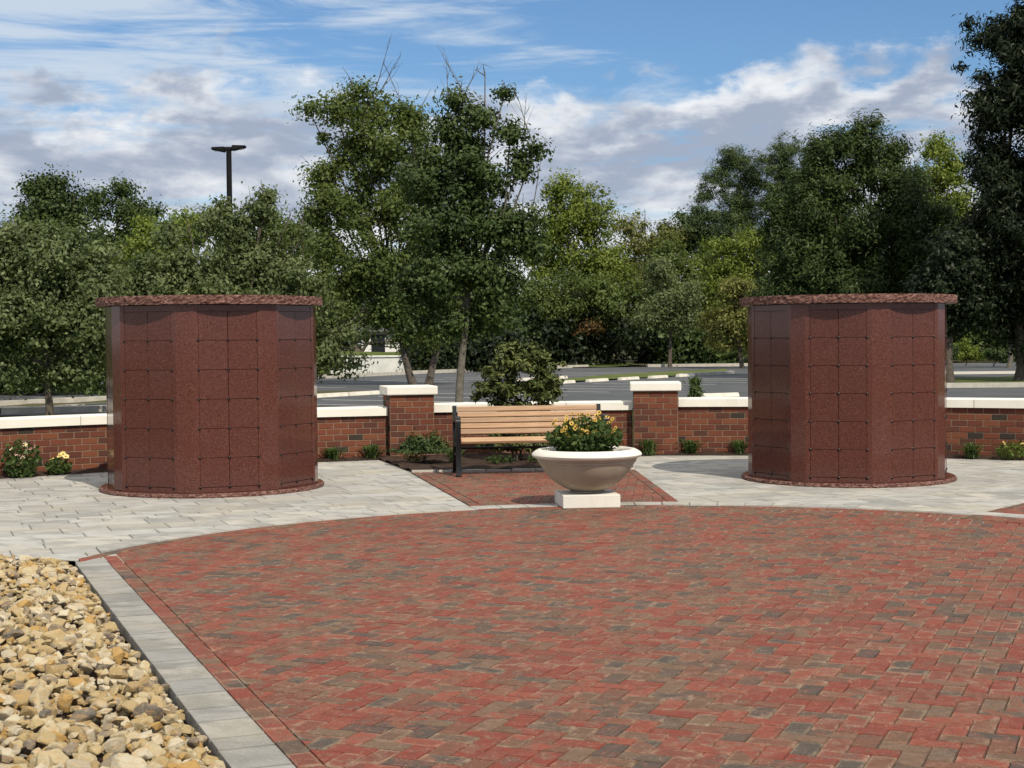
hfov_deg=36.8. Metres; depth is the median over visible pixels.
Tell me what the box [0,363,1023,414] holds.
parking lot
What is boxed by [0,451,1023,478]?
mulch border
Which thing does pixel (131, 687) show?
river stone
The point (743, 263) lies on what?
woodland tree
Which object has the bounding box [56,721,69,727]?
river stone
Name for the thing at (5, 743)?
river stone
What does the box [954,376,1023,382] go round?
grass island
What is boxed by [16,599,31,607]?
river stone
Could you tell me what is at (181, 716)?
river stone
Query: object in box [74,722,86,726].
river stone
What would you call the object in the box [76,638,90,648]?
river stone
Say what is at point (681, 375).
wheel stop
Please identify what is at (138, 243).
poplar
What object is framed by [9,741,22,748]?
river stone
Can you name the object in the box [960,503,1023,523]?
brick path
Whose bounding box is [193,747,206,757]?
river stone
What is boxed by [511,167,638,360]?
linden
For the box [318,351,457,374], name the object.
grass bank
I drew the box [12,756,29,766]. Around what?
river stone
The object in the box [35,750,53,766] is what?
river stone
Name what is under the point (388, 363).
retaining wall
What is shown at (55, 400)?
island kerb
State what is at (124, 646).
river stone
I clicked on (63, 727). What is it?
river stone
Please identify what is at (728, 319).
tree
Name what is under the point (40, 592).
river stone
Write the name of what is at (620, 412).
brick wall
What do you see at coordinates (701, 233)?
woodland tree
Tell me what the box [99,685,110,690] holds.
river stone
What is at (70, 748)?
river stone
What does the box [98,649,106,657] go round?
river stone
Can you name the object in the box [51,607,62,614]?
river stone
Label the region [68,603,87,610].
river stone
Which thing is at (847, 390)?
columbarium
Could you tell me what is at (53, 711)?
river stone
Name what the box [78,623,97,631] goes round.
river stone
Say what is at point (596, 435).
black eyed susan
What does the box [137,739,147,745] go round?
river stone
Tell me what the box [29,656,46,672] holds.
river stone
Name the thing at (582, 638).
brick plaza
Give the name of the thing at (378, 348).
window
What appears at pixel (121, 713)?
river stone
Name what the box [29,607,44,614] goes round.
river stone
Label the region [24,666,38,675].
river stone
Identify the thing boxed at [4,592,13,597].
river stone
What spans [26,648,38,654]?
river stone
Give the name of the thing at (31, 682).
river stone
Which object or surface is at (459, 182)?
shade tree
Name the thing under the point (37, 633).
river stone
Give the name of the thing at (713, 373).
island kerb
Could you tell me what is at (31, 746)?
river stone
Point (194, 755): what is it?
river stone
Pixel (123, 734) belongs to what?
river stone
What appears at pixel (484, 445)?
weedy shrub
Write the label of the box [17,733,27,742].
river stone
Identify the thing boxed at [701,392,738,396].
wheel stop
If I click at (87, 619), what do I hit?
river stone
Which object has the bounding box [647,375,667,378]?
wheel stop
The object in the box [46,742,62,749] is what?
river stone
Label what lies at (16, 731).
river stone
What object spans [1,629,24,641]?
river stone
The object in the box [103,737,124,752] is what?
river stone
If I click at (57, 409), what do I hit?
walk kerb
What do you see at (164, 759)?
river stone
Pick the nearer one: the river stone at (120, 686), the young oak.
the river stone at (120, 686)
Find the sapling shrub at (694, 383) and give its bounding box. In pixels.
[683,375,705,396]
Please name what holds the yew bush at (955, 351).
on the parking lot
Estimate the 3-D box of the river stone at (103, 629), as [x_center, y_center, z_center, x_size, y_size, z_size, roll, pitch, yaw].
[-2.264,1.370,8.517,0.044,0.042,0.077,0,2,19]
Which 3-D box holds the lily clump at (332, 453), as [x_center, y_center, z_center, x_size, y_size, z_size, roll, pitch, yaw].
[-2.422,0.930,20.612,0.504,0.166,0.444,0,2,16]
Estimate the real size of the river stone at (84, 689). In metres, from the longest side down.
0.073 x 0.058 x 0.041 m
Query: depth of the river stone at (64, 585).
9.96 m
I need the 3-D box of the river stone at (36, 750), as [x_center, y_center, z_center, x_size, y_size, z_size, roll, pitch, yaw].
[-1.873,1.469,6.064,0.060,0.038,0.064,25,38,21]
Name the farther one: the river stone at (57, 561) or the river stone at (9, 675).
the river stone at (57, 561)
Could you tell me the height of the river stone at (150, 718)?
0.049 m
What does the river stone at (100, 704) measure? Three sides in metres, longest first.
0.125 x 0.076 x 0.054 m
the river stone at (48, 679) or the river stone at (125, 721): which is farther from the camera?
the river stone at (48, 679)
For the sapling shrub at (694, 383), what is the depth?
23.96 m
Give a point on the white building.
(378, 348)
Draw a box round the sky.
[0,0,1023,343]
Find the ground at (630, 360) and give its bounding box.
[16,344,1015,754]
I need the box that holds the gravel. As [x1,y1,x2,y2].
[0,554,225,767]
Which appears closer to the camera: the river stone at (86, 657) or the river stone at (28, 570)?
the river stone at (86, 657)
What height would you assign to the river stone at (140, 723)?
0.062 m
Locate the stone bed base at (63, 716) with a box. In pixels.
[0,571,152,763]
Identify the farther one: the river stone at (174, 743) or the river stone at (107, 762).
the river stone at (174, 743)
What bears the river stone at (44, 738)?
on the gravel
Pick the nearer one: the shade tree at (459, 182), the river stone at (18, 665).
the river stone at (18, 665)
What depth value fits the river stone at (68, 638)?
8.24 m
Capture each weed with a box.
[400,454,427,461]
[484,454,514,462]
[525,455,536,461]
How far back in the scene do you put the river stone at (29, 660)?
7.63 m
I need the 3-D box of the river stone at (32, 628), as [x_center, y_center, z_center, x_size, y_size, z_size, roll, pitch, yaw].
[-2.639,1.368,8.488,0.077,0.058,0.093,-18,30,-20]
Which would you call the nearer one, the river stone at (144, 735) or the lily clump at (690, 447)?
the river stone at (144, 735)
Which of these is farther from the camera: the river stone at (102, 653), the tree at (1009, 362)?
the tree at (1009, 362)
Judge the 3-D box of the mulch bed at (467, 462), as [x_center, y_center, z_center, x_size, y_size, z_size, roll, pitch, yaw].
[-0.221,1.000,20.032,3.440,0.053,2.710,-1,2,0]
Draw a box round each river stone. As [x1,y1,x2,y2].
[0,620,14,634]
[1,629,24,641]
[1,649,16,659]
[1,736,16,747]
[2,671,15,679]
[3,666,24,674]
[3,673,28,683]
[3,695,16,706]
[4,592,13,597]
[4,713,19,726]
[5,570,19,578]
[5,726,20,731]
[6,579,15,585]
[8,605,18,611]
[9,681,24,689]
[9,690,30,710]
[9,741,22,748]
[11,608,23,617]
[12,728,22,735]
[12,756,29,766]
[13,662,25,668]
[13,674,26,683]
[13,744,20,755]
[15,577,34,587]
[15,597,34,605]
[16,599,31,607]
[16,635,29,645]
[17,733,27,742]
[18,650,26,658]
[18,654,35,661]
[19,555,32,560]
[19,706,37,718]
[21,567,43,576]
[21,627,31,636]
[21,739,35,751]
[23,606,30,615]
[24,657,32,666]
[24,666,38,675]
[24,679,36,688]
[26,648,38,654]
[26,686,37,692]
[26,719,44,727]
[27,733,38,739]
[27,742,35,750]
[28,613,50,626]
[28,685,49,706]
[28,747,40,761]
[29,587,44,597]
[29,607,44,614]
[29,626,39,630]
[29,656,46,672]
[29,748,68,767]
[30,630,42,642]
[31,714,40,730]
[34,732,58,745]
[35,645,55,656]
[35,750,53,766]
[36,679,46,685]
[37,725,59,733]
[39,709,50,718]
[40,629,66,644]
[40,675,57,684]
[41,566,57,580]
[41,617,49,624]
[42,706,56,717]
[43,685,53,697]
[44,664,67,677]
[45,655,58,660]
[45,659,60,665]
[46,558,62,566]
[46,579,57,589]
[46,715,53,720]
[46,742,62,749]
[47,605,61,615]
[48,624,68,632]
[50,731,67,741]
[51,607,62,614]
[51,618,66,626]
[52,594,65,601]
[52,637,63,645]
[52,681,66,693]
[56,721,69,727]
[57,574,68,581]
[57,583,67,589]
[57,599,75,606]
[57,679,68,687]
[57,693,73,712]
[58,591,76,595]
[59,608,70,619]
[59,723,69,735]
[61,719,75,726]
[62,689,81,706]
[63,634,75,646]
[63,742,78,755]
[64,605,78,610]
[66,726,87,743]
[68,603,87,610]
[68,677,87,686]
[68,708,96,721]
[70,739,79,743]
[73,682,84,690]
[73,752,96,762]
[74,587,87,593]
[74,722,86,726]
[75,611,83,616]
[76,630,86,637]
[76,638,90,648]
[77,653,86,658]
[77,742,86,753]
[78,620,86,626]
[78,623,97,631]
[78,674,89,682]
[79,662,92,674]
[79,719,91,725]
[80,591,92,598]
[80,686,92,694]
[82,602,99,606]
[82,655,96,662]
[83,616,95,624]
[85,729,96,741]
[86,696,96,702]
[87,741,93,750]
[88,632,104,639]
[88,691,99,696]
[89,696,113,703]
[89,745,104,755]
[90,700,107,710]
[90,726,102,734]
[95,712,101,719]
[95,730,113,738]
[96,735,103,745]
[97,657,115,668]
[97,692,107,698]
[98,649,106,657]
[98,691,131,708]
[98,708,112,715]
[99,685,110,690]
[99,755,113,767]
[100,628,108,631]
[101,668,109,677]
[102,622,117,632]
[102,713,115,724]
[103,631,114,641]
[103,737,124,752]
[108,667,128,678]
[108,701,116,708]
[109,679,116,686]
[109,687,118,694]
[109,730,128,742]
[111,684,122,692]
[112,646,124,664]
[115,710,130,717]
[116,716,129,730]
[117,642,128,650]
[117,665,128,670]
[117,679,127,684]
[120,700,137,713]
[124,681,138,694]
[125,731,138,747]
[127,667,137,678]
[130,717,152,730]
[130,730,152,742]
[130,741,140,751]
[132,669,143,679]
[132,748,153,759]
[133,702,162,721]
[134,697,147,704]
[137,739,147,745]
[141,741,165,760]
[145,716,153,729]
[147,757,161,764]
[148,683,163,695]
[150,695,166,707]
[151,722,162,730]
[158,756,168,767]
[160,735,173,745]
[161,713,177,724]
[163,753,175,758]
[164,758,182,767]
[168,738,184,751]
[177,713,184,720]
[180,724,193,735]
[182,748,196,758]
[186,736,198,747]
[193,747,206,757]
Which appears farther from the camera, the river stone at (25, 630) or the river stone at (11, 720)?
the river stone at (25, 630)
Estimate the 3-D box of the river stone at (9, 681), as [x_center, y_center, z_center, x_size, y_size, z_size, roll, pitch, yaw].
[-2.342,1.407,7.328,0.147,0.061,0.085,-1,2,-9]
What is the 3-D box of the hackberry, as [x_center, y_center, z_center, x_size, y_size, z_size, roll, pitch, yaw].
[-6.846,-2.047,36.867,7.289,5.676,3.299,-1,2,0]
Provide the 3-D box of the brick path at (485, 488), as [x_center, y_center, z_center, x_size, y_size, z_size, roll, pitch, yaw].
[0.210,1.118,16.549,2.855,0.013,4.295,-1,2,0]
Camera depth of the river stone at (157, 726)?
6.39 m
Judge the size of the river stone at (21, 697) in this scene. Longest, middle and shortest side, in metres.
0.172 x 0.099 x 0.083 m
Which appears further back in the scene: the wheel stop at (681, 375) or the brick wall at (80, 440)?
the wheel stop at (681, 375)
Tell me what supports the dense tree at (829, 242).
on the parking lot
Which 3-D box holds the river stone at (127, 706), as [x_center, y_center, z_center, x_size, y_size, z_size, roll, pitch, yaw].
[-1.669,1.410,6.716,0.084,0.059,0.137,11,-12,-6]
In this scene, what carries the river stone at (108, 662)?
on the gravel
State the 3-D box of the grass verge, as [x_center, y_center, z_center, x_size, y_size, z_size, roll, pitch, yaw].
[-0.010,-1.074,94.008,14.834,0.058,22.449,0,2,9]
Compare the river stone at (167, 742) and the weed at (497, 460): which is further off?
the weed at (497, 460)
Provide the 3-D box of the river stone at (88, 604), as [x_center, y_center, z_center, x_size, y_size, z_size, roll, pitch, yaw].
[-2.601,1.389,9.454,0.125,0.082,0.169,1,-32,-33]
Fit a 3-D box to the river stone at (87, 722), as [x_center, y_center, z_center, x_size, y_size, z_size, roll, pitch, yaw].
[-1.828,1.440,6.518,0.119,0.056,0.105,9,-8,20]
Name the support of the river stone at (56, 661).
on the river stone at (37, 660)
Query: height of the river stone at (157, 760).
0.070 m
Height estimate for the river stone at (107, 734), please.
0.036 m
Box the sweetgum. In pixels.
[282,34,482,384]
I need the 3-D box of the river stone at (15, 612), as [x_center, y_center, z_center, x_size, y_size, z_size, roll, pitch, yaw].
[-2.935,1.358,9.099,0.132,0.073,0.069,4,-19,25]
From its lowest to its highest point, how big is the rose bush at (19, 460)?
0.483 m
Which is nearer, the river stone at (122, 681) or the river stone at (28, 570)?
the river stone at (122, 681)
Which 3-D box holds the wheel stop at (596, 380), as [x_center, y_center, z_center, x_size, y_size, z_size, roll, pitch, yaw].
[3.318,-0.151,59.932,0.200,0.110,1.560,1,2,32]
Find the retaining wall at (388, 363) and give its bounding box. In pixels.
[330,355,404,373]
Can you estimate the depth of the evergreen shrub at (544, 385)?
19.86 m
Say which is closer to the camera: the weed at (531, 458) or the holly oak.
the weed at (531, 458)
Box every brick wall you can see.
[0,406,387,473]
[434,400,632,454]
[678,397,1023,456]
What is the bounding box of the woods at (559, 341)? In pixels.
[395,284,700,371]
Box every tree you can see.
[187,196,340,300]
[316,288,430,351]
[380,48,562,401]
[600,206,695,360]
[617,229,721,361]
[653,207,733,261]
[678,142,771,244]
[683,222,778,362]
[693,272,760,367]
[739,104,962,296]
[747,129,835,228]
[897,218,1006,382]
[912,126,978,234]
[988,329,1012,367]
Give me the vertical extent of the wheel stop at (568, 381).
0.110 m
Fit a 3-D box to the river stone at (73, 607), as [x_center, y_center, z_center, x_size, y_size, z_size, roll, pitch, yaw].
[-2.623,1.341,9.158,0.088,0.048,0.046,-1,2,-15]
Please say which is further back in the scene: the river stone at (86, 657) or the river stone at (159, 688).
the river stone at (86, 657)
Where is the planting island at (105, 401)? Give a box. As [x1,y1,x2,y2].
[7,390,359,405]
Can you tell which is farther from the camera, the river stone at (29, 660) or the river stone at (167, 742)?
the river stone at (29, 660)
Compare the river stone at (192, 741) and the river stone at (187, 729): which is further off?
the river stone at (187, 729)
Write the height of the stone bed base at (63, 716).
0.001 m
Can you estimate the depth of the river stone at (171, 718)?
6.53 m
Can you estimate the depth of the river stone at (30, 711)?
6.61 m
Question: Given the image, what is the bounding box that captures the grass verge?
[585,363,636,366]
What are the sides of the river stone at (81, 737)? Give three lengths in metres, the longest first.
0.131 x 0.075 x 0.063 m
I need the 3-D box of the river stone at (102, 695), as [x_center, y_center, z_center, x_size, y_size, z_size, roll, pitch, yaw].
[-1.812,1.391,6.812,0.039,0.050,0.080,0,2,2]
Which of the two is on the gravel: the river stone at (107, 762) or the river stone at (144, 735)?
the river stone at (107, 762)
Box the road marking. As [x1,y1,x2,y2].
[60,372,747,405]
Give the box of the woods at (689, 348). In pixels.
[489,217,1015,364]
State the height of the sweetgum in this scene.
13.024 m
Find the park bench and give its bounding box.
[452,404,608,476]
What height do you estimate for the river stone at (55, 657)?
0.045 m
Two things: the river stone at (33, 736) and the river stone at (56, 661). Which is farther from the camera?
the river stone at (56, 661)
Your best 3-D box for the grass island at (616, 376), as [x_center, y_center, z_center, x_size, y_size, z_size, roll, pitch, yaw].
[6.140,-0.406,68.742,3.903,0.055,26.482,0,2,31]
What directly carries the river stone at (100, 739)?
on the gravel
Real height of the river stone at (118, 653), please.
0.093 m
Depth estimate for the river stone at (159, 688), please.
7.12 m
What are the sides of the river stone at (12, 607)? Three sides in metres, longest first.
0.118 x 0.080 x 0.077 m
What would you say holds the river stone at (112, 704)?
on the gravel
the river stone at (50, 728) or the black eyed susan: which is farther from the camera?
the black eyed susan
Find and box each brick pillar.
[379,385,437,456]
[630,381,680,453]
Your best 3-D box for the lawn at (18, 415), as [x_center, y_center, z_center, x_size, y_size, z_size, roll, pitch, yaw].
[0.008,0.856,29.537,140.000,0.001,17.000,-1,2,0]
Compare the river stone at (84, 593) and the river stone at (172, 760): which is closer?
the river stone at (172, 760)
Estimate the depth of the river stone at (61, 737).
6.24 m
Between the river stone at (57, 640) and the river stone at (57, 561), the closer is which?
the river stone at (57, 640)
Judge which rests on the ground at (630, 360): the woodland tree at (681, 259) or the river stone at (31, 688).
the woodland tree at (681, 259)
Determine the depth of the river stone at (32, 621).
8.87 m
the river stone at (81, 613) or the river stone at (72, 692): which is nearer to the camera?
the river stone at (72, 692)
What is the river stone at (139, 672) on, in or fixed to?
on the river stone at (130, 672)
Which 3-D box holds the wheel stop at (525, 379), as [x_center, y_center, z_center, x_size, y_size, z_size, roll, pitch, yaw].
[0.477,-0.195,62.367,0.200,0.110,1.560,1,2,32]
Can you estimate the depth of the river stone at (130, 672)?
7.42 m
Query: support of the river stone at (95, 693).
on the gravel
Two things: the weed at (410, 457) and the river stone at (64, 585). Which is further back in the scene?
the weed at (410, 457)
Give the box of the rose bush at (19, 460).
[0,437,42,477]
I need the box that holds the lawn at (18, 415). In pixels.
[0,415,44,416]
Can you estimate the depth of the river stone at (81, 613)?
9.01 m
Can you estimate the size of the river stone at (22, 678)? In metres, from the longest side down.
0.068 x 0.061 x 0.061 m
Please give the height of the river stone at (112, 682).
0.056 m
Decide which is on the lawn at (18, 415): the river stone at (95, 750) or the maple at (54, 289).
the maple at (54, 289)
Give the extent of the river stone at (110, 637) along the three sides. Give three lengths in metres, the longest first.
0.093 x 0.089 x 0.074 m
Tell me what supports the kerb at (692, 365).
on the parking lot
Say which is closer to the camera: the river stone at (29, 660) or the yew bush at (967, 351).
the river stone at (29, 660)
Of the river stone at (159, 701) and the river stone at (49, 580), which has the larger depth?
the river stone at (49, 580)
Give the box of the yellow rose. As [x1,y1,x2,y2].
[44,451,73,474]
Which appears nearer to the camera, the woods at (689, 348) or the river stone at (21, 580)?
the river stone at (21, 580)
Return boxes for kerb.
[0,396,105,406]
[0,405,106,413]
[33,403,106,406]
[101,365,588,384]
[412,467,634,472]
[646,363,747,366]
[677,371,733,375]
[947,382,1023,387]
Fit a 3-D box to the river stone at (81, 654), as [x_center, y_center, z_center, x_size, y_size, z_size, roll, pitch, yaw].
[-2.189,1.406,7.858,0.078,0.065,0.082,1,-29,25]
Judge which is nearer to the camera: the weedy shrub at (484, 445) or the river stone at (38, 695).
the river stone at (38, 695)
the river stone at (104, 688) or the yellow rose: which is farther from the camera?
the yellow rose
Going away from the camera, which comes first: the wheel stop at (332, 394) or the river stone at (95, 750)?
the river stone at (95, 750)
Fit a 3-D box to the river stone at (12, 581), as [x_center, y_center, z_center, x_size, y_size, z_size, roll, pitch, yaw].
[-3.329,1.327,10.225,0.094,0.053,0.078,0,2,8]
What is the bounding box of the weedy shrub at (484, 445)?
[474,443,550,457]
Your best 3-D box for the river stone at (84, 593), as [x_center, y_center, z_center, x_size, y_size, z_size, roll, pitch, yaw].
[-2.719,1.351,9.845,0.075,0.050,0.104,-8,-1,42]
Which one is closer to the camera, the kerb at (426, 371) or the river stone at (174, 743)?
the river stone at (174, 743)
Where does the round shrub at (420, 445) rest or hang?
on the mulch bed at (467, 462)
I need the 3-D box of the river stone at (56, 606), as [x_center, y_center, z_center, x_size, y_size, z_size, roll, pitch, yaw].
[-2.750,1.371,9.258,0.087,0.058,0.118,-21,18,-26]
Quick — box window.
[371,334,384,351]
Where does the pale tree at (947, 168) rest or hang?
on the parking lot
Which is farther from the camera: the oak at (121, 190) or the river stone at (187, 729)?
the oak at (121, 190)
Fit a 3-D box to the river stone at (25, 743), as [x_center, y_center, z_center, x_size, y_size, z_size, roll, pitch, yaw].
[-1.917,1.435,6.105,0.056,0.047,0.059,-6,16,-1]
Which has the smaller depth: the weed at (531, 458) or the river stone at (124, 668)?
the river stone at (124, 668)
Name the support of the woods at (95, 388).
on the parking lot
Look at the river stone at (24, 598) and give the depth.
9.40 m
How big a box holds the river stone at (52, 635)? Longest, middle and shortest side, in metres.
0.142 x 0.082 x 0.068 m
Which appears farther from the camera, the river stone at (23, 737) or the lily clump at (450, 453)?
the lily clump at (450, 453)
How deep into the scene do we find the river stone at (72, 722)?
6.37 m
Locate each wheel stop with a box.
[317,392,347,397]
[347,391,379,395]
[517,377,533,380]
[563,380,575,383]
[585,378,608,381]
[618,377,639,379]
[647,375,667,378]
[676,374,694,376]
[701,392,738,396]
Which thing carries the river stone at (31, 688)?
on the gravel
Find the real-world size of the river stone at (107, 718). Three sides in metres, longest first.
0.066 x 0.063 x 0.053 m
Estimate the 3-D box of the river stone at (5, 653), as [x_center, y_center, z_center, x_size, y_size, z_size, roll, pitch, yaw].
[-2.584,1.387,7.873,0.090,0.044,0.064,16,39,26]
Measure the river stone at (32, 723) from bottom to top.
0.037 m
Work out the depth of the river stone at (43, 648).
8.00 m
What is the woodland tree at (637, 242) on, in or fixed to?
on the ground at (630, 360)
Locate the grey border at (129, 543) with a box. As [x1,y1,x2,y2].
[96,502,1023,552]
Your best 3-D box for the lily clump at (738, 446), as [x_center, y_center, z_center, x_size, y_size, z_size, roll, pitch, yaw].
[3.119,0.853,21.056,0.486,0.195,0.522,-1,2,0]
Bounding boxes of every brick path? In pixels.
[411,470,683,510]
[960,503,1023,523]
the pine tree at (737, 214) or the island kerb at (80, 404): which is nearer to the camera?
the island kerb at (80, 404)
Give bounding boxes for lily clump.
[320,447,349,459]
[359,443,387,458]
[438,448,471,462]
[632,439,662,454]
[676,439,708,453]
[728,439,747,453]
[954,442,985,457]
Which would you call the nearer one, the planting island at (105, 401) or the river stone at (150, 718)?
the river stone at (150, 718)
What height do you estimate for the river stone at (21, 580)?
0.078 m
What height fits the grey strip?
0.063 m
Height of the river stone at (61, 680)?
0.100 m
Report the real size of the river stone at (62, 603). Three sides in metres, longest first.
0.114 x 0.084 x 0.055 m
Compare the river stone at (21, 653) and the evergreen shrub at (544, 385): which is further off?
the evergreen shrub at (544, 385)
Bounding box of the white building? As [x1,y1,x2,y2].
[356,324,398,351]
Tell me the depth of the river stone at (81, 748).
5.96 m
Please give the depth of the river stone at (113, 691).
6.96 m
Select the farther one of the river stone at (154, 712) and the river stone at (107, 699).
the river stone at (107, 699)
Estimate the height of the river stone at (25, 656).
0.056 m
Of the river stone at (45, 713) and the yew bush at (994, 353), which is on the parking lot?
the yew bush at (994, 353)
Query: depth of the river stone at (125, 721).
6.54 m
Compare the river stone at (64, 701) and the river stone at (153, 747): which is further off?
the river stone at (64, 701)
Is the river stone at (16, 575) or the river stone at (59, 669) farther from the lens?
the river stone at (16, 575)
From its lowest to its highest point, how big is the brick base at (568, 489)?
0.001 m
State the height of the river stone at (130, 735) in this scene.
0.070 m
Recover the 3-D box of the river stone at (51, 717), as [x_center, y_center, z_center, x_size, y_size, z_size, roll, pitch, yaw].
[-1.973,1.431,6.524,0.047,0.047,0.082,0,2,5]
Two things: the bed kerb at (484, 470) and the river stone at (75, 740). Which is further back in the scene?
the bed kerb at (484, 470)
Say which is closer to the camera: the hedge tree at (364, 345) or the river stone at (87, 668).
the river stone at (87, 668)
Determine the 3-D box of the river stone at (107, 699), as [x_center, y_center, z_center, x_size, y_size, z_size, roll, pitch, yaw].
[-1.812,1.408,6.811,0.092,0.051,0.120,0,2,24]
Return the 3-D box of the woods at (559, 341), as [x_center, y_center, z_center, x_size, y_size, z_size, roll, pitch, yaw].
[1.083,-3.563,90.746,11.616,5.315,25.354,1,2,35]
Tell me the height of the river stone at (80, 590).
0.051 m
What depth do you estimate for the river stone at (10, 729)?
6.34 m
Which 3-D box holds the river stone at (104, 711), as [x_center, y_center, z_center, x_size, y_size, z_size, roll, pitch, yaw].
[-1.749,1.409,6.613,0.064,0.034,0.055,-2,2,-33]
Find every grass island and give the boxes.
[565,369,726,380]
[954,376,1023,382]
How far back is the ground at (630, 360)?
105.49 m
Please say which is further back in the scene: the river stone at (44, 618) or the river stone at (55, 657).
the river stone at (44, 618)
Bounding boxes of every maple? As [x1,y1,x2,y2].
[0,209,149,415]
[513,264,631,364]
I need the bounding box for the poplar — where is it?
[108,200,212,271]
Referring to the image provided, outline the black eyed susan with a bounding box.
[544,410,625,451]
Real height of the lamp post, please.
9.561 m
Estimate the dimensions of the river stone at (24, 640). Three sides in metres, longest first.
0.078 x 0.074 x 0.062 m
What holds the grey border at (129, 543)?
on the brick plaza
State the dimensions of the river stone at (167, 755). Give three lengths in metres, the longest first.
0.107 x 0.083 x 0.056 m
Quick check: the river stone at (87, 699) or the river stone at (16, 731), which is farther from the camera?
the river stone at (87, 699)
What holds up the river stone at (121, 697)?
on the stone bed base at (63, 716)
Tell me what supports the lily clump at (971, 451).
on the mulch border at (78, 471)
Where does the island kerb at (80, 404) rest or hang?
on the parking lot
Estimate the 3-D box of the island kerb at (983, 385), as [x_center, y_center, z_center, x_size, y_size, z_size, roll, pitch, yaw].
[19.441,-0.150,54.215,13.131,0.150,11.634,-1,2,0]
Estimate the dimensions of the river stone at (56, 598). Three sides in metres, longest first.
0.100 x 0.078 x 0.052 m
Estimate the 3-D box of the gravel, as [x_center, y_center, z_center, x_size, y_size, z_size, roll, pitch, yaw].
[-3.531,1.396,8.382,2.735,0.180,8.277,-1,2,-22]
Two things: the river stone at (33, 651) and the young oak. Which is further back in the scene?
the young oak
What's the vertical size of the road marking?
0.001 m
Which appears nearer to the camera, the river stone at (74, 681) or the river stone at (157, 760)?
the river stone at (157, 760)
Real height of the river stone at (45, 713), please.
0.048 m
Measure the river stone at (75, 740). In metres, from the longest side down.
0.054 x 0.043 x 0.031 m
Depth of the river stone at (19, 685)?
7.11 m
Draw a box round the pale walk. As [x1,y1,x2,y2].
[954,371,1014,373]
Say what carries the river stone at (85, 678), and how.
on the gravel
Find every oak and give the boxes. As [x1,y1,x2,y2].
[0,163,112,263]
[68,172,174,272]
[628,244,708,366]
[948,0,1023,380]
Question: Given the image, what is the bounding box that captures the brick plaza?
[79,506,1023,767]
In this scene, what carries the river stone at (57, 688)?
on the gravel
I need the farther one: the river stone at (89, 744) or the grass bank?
the grass bank
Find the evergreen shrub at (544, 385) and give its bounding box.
[469,338,566,460]
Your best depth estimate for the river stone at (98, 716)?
6.57 m
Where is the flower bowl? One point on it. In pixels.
(587, 479)
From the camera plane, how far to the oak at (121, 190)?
79.15 m
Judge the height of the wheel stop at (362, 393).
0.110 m
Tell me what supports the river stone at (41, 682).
on the gravel
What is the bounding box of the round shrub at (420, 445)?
[385,428,452,462]
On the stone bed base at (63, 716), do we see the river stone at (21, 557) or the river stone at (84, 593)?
the river stone at (21, 557)
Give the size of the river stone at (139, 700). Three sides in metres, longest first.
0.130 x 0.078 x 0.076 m
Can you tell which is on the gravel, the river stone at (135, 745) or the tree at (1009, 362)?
the river stone at (135, 745)
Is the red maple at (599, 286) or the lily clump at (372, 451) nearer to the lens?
the lily clump at (372, 451)
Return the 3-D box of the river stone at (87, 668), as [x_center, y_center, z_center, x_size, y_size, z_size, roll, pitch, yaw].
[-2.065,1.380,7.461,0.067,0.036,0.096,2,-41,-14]
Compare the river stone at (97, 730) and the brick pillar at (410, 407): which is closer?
the river stone at (97, 730)
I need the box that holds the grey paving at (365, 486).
[0,455,1023,562]
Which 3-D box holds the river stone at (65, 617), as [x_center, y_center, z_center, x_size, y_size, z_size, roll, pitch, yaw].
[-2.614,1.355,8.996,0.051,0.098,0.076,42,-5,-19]
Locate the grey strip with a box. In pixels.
[75,558,295,767]
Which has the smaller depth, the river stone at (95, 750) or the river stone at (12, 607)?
the river stone at (95, 750)
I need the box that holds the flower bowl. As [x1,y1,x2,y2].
[532,446,641,508]
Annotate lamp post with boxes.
[211,145,246,265]
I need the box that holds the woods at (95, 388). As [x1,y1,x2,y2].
[0,218,540,396]
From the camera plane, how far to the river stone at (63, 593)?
9.78 m
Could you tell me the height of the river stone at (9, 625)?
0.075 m
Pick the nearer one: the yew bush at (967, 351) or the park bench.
the park bench
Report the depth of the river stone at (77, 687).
7.11 m
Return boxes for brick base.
[415,475,662,508]
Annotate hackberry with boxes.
[106,181,378,382]
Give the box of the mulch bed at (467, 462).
[379,452,632,469]
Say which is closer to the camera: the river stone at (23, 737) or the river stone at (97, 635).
the river stone at (23, 737)
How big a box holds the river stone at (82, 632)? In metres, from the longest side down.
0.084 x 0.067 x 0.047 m
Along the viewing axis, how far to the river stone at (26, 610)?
9.02 m
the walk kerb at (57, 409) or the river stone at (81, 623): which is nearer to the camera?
the river stone at (81, 623)
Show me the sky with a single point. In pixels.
(636, 97)
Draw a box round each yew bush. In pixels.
[952,344,961,361]
[953,337,987,365]
[977,346,1013,366]
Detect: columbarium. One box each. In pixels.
[95,295,323,498]
[740,293,957,487]
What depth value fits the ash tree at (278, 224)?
69.52 m
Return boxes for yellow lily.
[994,440,1023,459]
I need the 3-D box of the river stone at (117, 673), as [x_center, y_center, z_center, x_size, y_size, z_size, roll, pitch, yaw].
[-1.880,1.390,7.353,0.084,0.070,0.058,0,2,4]
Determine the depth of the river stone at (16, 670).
7.43 m
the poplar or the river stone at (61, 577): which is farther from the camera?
the poplar

